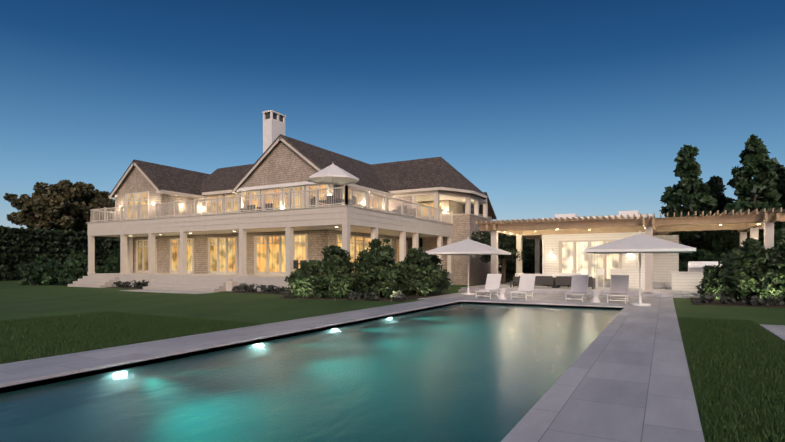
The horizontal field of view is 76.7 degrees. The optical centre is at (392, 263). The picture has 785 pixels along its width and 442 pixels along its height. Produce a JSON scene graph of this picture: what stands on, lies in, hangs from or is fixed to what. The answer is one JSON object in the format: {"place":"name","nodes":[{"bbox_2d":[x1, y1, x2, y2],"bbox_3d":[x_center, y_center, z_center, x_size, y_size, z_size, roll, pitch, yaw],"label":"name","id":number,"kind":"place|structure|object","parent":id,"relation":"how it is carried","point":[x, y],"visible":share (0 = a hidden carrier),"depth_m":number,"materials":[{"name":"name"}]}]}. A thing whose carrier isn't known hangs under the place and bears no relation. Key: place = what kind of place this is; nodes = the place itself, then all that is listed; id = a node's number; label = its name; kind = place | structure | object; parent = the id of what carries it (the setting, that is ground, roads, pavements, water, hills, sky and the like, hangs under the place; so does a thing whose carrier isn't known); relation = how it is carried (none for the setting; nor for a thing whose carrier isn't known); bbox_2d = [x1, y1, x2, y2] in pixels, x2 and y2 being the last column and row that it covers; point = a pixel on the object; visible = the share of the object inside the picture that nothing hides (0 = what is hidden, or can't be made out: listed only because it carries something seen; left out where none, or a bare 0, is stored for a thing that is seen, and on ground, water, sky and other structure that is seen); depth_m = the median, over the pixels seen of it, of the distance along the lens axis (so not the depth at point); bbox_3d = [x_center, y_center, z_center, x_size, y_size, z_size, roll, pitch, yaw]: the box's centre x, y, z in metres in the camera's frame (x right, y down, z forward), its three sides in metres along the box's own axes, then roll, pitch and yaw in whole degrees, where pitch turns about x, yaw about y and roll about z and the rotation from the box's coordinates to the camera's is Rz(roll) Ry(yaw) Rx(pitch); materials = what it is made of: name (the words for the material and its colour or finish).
{"place":"outdoors","nodes":[
{"label":"outdoors","id":0,"kind":"place"},
{"bbox_2d":[120,290,213,293],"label":"house path","id":1,"kind":"structure","parent":0,"point":[180,292],"depth_m":28.22,"materials":[{"name":"stone"}]},
{"bbox_2d":[115,110,452,293],"bbox_3d":[-8.724,-4.456,36.847,22.540,12.150,14.360,0,0,29],"label":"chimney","id":2,"kind":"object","parent":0,"point":[273,129],"depth_m":34.24,"materials":[{"name":"white paint"}]},
{"bbox_2d":[110,195,480,237],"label":"ceiling","id":3,"kind":"structure","parent":0,"point":[357,229],"depth_m":32.70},
{"bbox_2d":[115,141,488,284],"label":"house walls","id":4,"kind":"structure","parent":0,"point":[282,163],"depth_m":35.71,"materials":[{"name":"beige wood"}]},
{"bbox_2d":[109,134,486,196],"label":"house roof","id":5,"kind":"structure","parent":4,"relation":"on","point":[417,174],"depth_m":37.45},
{"bbox_2d":[347,238,406,298],"bbox_3d":[-0.740,0.253,22.981,2.587,2.860,3.019,0,0,29],"label":"bush","id":6,"kind":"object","parent":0,"point":[377,275],"depth_m":22.39,"materials":[{"name":"green plant"}]},
{"bbox_2d":[0,281,784,441],"bbox_3d":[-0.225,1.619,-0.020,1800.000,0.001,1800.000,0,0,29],"label":"ground","id":7,"kind":"structure","parent":0,"point":[18,301],"depth_m":18.21,"materials":[{"name":"green plant"}]},
{"bbox_2d":[17,254,59,284],"bbox_3d":[-25.913,0.544,36.995,2.947,2.441,3.057,0,0,29],"label":"shrub","id":8,"kind":"object","parent":7,"relation":"on","point":[40,271],"depth_m":36.33,"materials":[{"name":"green plant"}]},
{"bbox_2d":[3,179,114,231],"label":"tree","id":9,"kind":"object","parent":7,"relation":"on","point":[51,206],"depth_m":67.51,"materials":[{"name":"green plant"}]},
{"bbox_2d":[0,225,119,280],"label":"hedge","id":10,"kind":"object","parent":7,"relation":"on","point":[40,233],"depth_m":48.17,"materials":[{"name":"green plant"}]},
{"bbox_2d":[53,249,99,283],"bbox_3d":[-23.501,0.428,37.353,3.215,2.904,3.037,0,0,29],"label":"shrub","id":11,"kind":"object","parent":7,"relation":"on","point":[71,270],"depth_m":36.58,"materials":[{"name":"green plant"}]},
{"bbox_2d":[100,248,119,272],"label":"shrub","id":12,"kind":"object","parent":7,"relation":"on","point":[112,263],"visible":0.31,"depth_m":38.76,"materials":[{"name":"green plant"}]},
{"bbox_2d":[0,310,261,363],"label":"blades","id":13,"kind":"object","parent":7,"relation":"on","point":[108,328],"visible":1,"depth_m":11.71,"materials":[{"name":"green plant"}]},
{"bbox_2d":[68,237,453,291],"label":"steps","id":14,"kind":"structure","parent":7,"relation":"on","point":[194,282],"depth_m":30.27,"materials":[{"name":"grey stone"}]},
{"bbox_2d":[86,137,488,290],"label":"house trim","id":15,"kind":"structure","parent":7,"relation":"on","point":[346,217],"depth_m":31.15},
{"bbox_2d":[138,239,398,269],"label":"dim glowing panes","id":16,"kind":"object","parent":15,"relation":"attached to","point":[140,257],"depth_m":38.16,"materials":[{"name":"yellow glass"}]},
{"bbox_2d":[88,185,452,223],"bbox_3d":[-8.722,-3.446,36.851,22.520,1.030,14.370,0,0,29],"label":"balcony railing","id":17,"kind":"object","parent":15,"relation":"attached to","point":[92,215],"visible":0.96,"depth_m":29.67,"materials":[{"name":"white wood"}]},
{"bbox_2d":[265,113,282,121],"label":"chimney openings","id":18,"kind":"object","parent":15,"relation":"on","point":[267,115],"visible":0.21,"depth_m":34.48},
{"bbox_2d":[125,184,475,274],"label":"window frames","id":19,"kind":"structure","parent":15,"relation":"attached to","point":[280,242],"depth_m":33.89,"materials":[{"name":"white wood"}]},
{"bbox_2d":[127,186,441,271],"bbox_3d":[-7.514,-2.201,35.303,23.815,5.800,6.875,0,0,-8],"label":"window glass","id":20,"kind":"object","parent":19,"relation":"attached to","point":[213,252],"depth_m":34.43,"materials":[{"name":"yellow glass"}]},
{"bbox_2d":[209,185,381,271],"bbox_3d":[-7.877,-2.191,34.070,13.631,5.780,6.277,0,0,7],"label":"panes glow","id":21,"kind":"object","parent":19,"relation":"attached to","point":[261,261],"depth_m":32.04,"materials":[{"name":"yellow glass"}]},
{"bbox_2d":[293,260,322,272],"bbox_3d":[-4.489,0.279,28.564,2.000,0.920,2.040,0,0,29],"label":"porch dining set","id":22,"kind":"object","parent":15,"relation":"on","point":[295,264],"visible":0.04,"depth_m":27.90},
{"bbox_2d":[241,195,415,216],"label":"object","id":23,"kind":"object","parent":15,"relation":"on","point":[340,201],"visible":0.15,"depth_m":30.03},
{"bbox_2d":[309,163,352,205],"bbox_3d":[-3.486,-4.441,29.040,2.881,3.020,2.881,0,0,29],"label":"umbrella frame","id":24,"kind":"object","parent":15,"relation":"on","point":[332,183],"visible":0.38,"depth_m":29.03,"materials":[{"name":"white metal"}]},
{"bbox_2d":[307,164,358,184],"bbox_3d":[-3.486,-5.331,29.040,2.864,1.000,2.864,0,0,29],"label":"patio umbrella","id":25,"kind":"object","parent":24,"relation":"attached to","point":[335,172],"visible":0.85,"depth_m":28.86,"materials":[{"name":"white fabric"}]},
{"bbox_2d":[284,261,324,297],"bbox_3d":[-3.980,0.833,23.107,2.052,1.921,1.982,0,0,29],"label":"bush","id":26,"kind":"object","parent":7,"relation":"on","point":[301,280],"depth_m":22.68,"materials":[{"name":"green plant"}]},
{"bbox_2d":[0,301,622,392],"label":"pool shell","id":27,"kind":"object","parent":7,"relation":"in","point":[152,362],"visible":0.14,"depth_m":12.21},
{"bbox_2d":[0,303,621,441],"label":"water","id":28,"kind":"structure","parent":27,"relation":"in","point":[463,372],"depth_m":6.87,"materials":[{"name":"teal liquid"}]},
{"bbox_2d":[308,245,358,297],"bbox_3d":[-2.542,0.473,23.275,2.993,2.716,2.882,0,0,29],"label":"bush","id":29,"kind":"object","parent":7,"relation":"on","point":[335,278],"depth_m":22.56,"materials":[{"name":"green plant"}]},
{"bbox_2d":[0,299,704,441],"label":"pool deck","id":30,"kind":"structure","parent":7,"relation":"on","point":[625,377],"depth_m":7.36,"materials":[{"name":"stone"}]},
{"bbox_2d":[411,255,452,293],"bbox_3d":[2.057,0.653,26.037,2.356,2.329,2.408,0,0,29],"label":"bush","id":31,"kind":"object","parent":7,"relation":"on","point":[445,283],"depth_m":25.58,"materials":[{"name":"green plant"}]},
{"bbox_2d":[106,287,784,307],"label":"mulch beds","id":32,"kind":"object","parent":7,"relation":"on","point":[693,300],"visible":0.44,"depth_m":22.38,"materials":[{"name":"brown soil"}]},
{"bbox_2d":[112,280,784,305],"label":"plants","id":33,"kind":"object","parent":32,"relation":"on","point":[704,298],"visible":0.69,"depth_m":21.50,"materials":[{"name":"green plant"}]},
{"bbox_2d":[695,264,746,300],"bbox_3d":[14.261,0.783,21.570,1.880,1.725,1.883,0,0,29],"label":"shrub","id":34,"kind":"object","parent":32,"relation":"on","point":[711,279],"visible":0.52,"depth_m":21.36,"materials":[{"name":"green plant"}]},
{"bbox_2d":[776,239,784,301],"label":"shrub","id":35,"kind":"object","parent":32,"relation":"on","point":[780,245],"visible":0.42,"depth_m":20.17,"materials":[{"name":"green plant"}]},
{"bbox_2d":[471,230,526,283],"bbox_3d":[7.718,-0.599,34.559,3.575,4.436,5.303,0,0,29],"label":"tree","id":36,"kind":"object","parent":7,"relation":"on","point":[509,244],"depth_m":33.65,"materials":[{"name":"green plant"}]},
{"bbox_2d":[498,237,681,281],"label":"hedge","id":37,"kind":"object","parent":7,"relation":"on","point":[529,260],"depth_m":41.12,"materials":[{"name":"green plant"}]},
{"bbox_2d":[459,282,734,298],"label":"pergola terrace","id":38,"kind":"structure","parent":7,"relation":"on","point":[660,289],"depth_m":26.45,"materials":[{"name":"stone"}]},
{"bbox_2d":[513,275,517,285],"bbox_3d":[8.127,1.059,30.761,0.850,0.680,1.670,0,0,29],"label":"sofa frame","id":39,"kind":"object","parent":38,"relation":"on","point":[515,278],"visible":0.08,"depth_m":30.16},
{"bbox_2d":[518,276,555,287],"bbox_3d":[8.361,1.059,28.693,1.970,0.680,0.850,0,0,29],"label":"sofa frame","id":40,"kind":"object","parent":38,"relation":"on","point":[545,280],"visible":0.67,"depth_m":28.16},
{"bbox_2d":[536,274,551,275],"bbox_3d":[8.370,0.871,28.711,1.740,0.545,0.730,0,0,29],"label":"sofa cushion","id":41,"kind":"object","parent":40,"relation":"on","point":[543,274],"visible":0.21,"depth_m":28.17,"materials":[{"name":"white fabric"}]},
{"bbox_2d":[556,276,594,288],"bbox_3d":[10.201,1.059,27.682,1.970,0.680,0.850,0,0,29],"label":"sofa frame","id":42,"kind":"object","parent":38,"relation":"on","point":[563,280],"visible":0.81,"depth_m":27.51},
{"bbox_2d":[558,274,591,276],"bbox_3d":[10.211,0.871,27.700,1.740,0.545,0.730,0,0,29],"label":"sofa cushion","id":43,"kind":"object","parent":42,"relation":"on","point":[590,275],"visible":0.23,"depth_m":27.46,"materials":[{"name":"white fabric"}]},
{"bbox_2d":[559,240,621,281],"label":"window frames","id":44,"kind":"structure","parent":38,"relation":"on","point":[589,259],"depth_m":30.49,"materials":[{"name":"white wood"}]},
{"bbox_2d":[562,241,618,278],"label":"glass doors","id":45,"kind":"structure","parent":44,"relation":"attached to","point":[594,257],"depth_m":30.61,"materials":[{"name":"yellow"}]},
{"bbox_2d":[562,241,618,276],"bbox_3d":[12.109,-0.121,30.480,3.450,2.420,0.008,0,0,29],"label":"window glass","id":46,"kind":"object","parent":44,"relation":"in","point":[587,261],"visible":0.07,"depth_m":30.53,"materials":[{"name":"clear glass"}]},
{"bbox_2d":[545,217,678,286],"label":"penthouse walls","id":47,"kind":"structure","parent":38,"relation":"on","point":[665,265],"depth_m":29.77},
{"bbox_2d":[596,269,644,287],"bbox_3d":[13.065,0.854,28.305,2.620,1.090,0.770,0,0,29],"label":"bar top","id":48,"kind":"object","parent":38,"relation":"on","point":[600,271],"visible":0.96,"depth_m":28.74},
{"bbox_2d":[610,270,644,288],"bbox_3d":[13.363,0.884,28.142,1.800,1.030,0.650,0,0,29],"label":"bar counter","id":49,"kind":"object","parent":38,"relation":"on","point":[633,278],"visible":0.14,"depth_m":27.71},
{"bbox_2d":[491,221,773,291],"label":"pool house columns","id":50,"kind":"structure","parent":38,"relation":"on","point":[768,234],"depth_m":25.38,"materials":[{"name":"white wood"}]},
{"bbox_2d":[659,144,733,271],"bbox_3d":[19.639,-3.083,32.965,5.822,9.656,6.710,0,0,29],"label":"conifer","id":51,"kind":"object","parent":7,"relation":"on","point":[687,171],"depth_m":32.26,"materials":[{"name":"green plant"}]},
{"bbox_2d":[695,175,734,249],"bbox_3d":[22.166,-2.120,34.280,5.950,7.988,5.646,0,0,29],"label":"conifer","id":52,"kind":"object","parent":7,"relation":"on","point":[716,186],"depth_m":33.87,"materials":[{"name":"green plant"}]},
{"bbox_2d":[677,316,784,376],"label":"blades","id":53,"kind":"object","parent":7,"relation":"on","point":[701,332],"visible":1,"depth_m":9.55,"materials":[{"name":"green plant"}]},
{"bbox_2d":[689,366,784,441],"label":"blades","id":54,"kind":"object","parent":7,"relation":"on","point":[738,381],"visible":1,"depth_m":5.62,"materials":[{"name":"green plant"}]},
{"bbox_2d":[698,134,784,261],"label":"conifer","id":55,"kind":"object","parent":7,"relation":"on","point":[754,157],"depth_m":29.93,"materials":[{"name":"green plant"}]},
{"bbox_2d":[715,238,784,302],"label":"shrub","id":56,"kind":"object","parent":7,"relation":"on","point":[747,262],"depth_m":20.25,"materials":[{"name":"green plant"}]},
{"bbox_2d":[760,324,784,341],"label":"paved path","id":57,"kind":"structure","parent":7,"relation":"on","point":[778,331],"depth_m":11.92,"materials":[{"name":"stone"}]},
{"bbox_2d":[774,165,784,209],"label":"conifer","id":58,"kind":"object","parent":7,"relation":"on","point":[780,173],"visible":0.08,"depth_m":33.37,"materials":[{"name":"green plant"}]},
{"bbox_2d":[0,0,784,229],"label":"sky","id":59,"kind":"structure","parent":0,"point":[586,108],"materials":[{"name":"blue"}]},
{"bbox_2d":[396,247,442,295],"bbox_3d":[1.285,0.463,24.315,2.674,2.521,2.533,0,0,29],"label":"bush","id":60,"kind":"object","parent":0,"point":[423,277],"depth_m":23.71,"materials":[{"name":"green plant"}]},
{"bbox_2d":[424,239,510,254],"bbox_3d":[3.898,-0.861,25.554,3.500,0.800,3.500,0,0,29],"label":"umbrella canopy","id":61,"kind":"object","parent":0,"point":[467,247],"visible":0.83,"depth_m":24.56,"materials":[{"name":"white fabric"}]},
{"bbox_2d":[479,214,501,273],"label":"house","id":62,"kind":"structure","parent":0,"point":[490,218],"depth_m":50.88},
{"bbox_2d":[471,192,501,236],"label":"roof","id":63,"kind":"structure","parent":62,"relation":"on","point":[491,212],"depth_m":50.36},
{"bbox_2d":[418,291,674,308],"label":"patio paving","id":64,"kind":"structure","parent":0,"point":[541,299],"depth_m":21.83,"materials":[{"name":"stone"}]},
{"bbox_2d":[461,237,474,294],"bbox_3d":[3.898,0.104,25.554,3.518,2.970,3.518,0,0,29],"label":"umbrella pole","id":65,"kind":"object","parent":64,"relation":"on","point":[467,293],"visible":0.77,"depth_m":25.53,"materials":[{"name":"white metal"}]},
{"bbox_2d":[475,274,501,298],"bbox_3d":[4.475,1.045,23.075,0.695,1.088,1.865,0,0,29],"label":"lounger","id":66,"kind":"object","parent":64,"relation":"on","point":[493,281],"visible":0.79,"depth_m":23.60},
{"bbox_2d":[497,288,505,298],"bbox_3d":[4.885,1.354,22.160,0.420,0.470,0.399,0,0,29],"label":"side table","id":67,"kind":"object","parent":64,"relation":"on","point":[501,291],"visible":1,"depth_m":22.04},
{"bbox_2d":[510,274,535,299],"bbox_3d":[5.878,1.045,22.305,0.695,1.088,1.865,0,0,29],"label":"lounger","id":68,"kind":"object","parent":64,"relation":"on","point":[526,283],"visible":1,"depth_m":22.81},
{"bbox_2d":[565,275,588,301],"bbox_3d":[7.894,1.045,21.197,0.695,1.088,1.865,0,0,29],"label":"lounger","id":69,"kind":"object","parent":64,"relation":"on","point":[579,284],"visible":1,"depth_m":21.72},
{"bbox_2d":[590,290,600,302],"bbox_3d":[8.303,1.354,20.282,0.420,0.470,0.399,0,0,29],"label":"side table","id":70,"kind":"object","parent":64,"relation":"on","point":[595,296],"visible":1,"depth_m":20.16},
{"bbox_2d":[607,275,628,303],"bbox_3d":[9.296,1.045,20.427,0.695,1.088,1.865,0,0,29],"label":"lounger","id":71,"kind":"object","parent":64,"relation":"on","point":[619,286],"visible":1,"depth_m":20.94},
{"bbox_2d":[629,231,696,305],"bbox_3d":[9.413,0.169,18.874,3.518,2.840,3.518,0,0,29],"label":"umbrella stand","id":72,"kind":"object","parent":64,"relation":"on","point":[639,303],"visible":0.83,"depth_m":18.85,"materials":[{"name":"white metal"}]},
{"bbox_2d":[547,273,580,276],"bbox_3d":[10.479,0.871,30.473,2.040,0.545,0.730,0,0,29],"label":"sofa cushion","id":73,"kind":"object","parent":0,"point":[554,274],"visible":0.25,"depth_m":30.81,"materials":[{"name":"white fabric"}]},
{"bbox_2d":[542,210,652,273],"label":"house","id":74,"kind":"structure","parent":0,"point":[622,213],"depth_m":31.61,"materials":[{"name":"beige wood"}]},
{"bbox_2d":[476,208,784,238],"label":"pergola wood","id":75,"kind":"object","parent":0,"point":[740,221],"visible":0.92,"depth_m":25.78,"materials":[{"name":"brown wood"}]},
{"bbox_2d":[584,234,695,253],"bbox_3d":[9.413,-0.771,18.874,3.500,0.720,3.500,0,0,29],"label":"umbrella canopy","id":76,"kind":"object","parent":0,"point":[638,243],"visible":0.96,"depth_m":17.84,"materials":[{"name":"white fabric"}]},
{"bbox_2d":[670,272,701,272],"bbox_3d":[15.966,0.469,25.714,2.720,0.060,1.020,0,0,29],"label":"bbq top","id":77,"kind":"object","parent":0,"point":[685,272],"visible":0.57,"depth_m":25.59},
{"bbox_2d":[672,273,703,290],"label":"bbq island","id":78,"kind":"structure","parent":0,"point":[686,281],"depth_m":25.63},
{"bbox_2d":[688,261,721,271],"bbox_3d":[16.143,0.168,25.622,1.500,0.543,0.796,0,0,29],"label":"outdoor grill","id":79,"kind":"object","parent":78,"relation":"on","point":[695,266],"visible":0.69,"depth_m":25.54,"materials":[{"name":"silver metal"}]}
]}

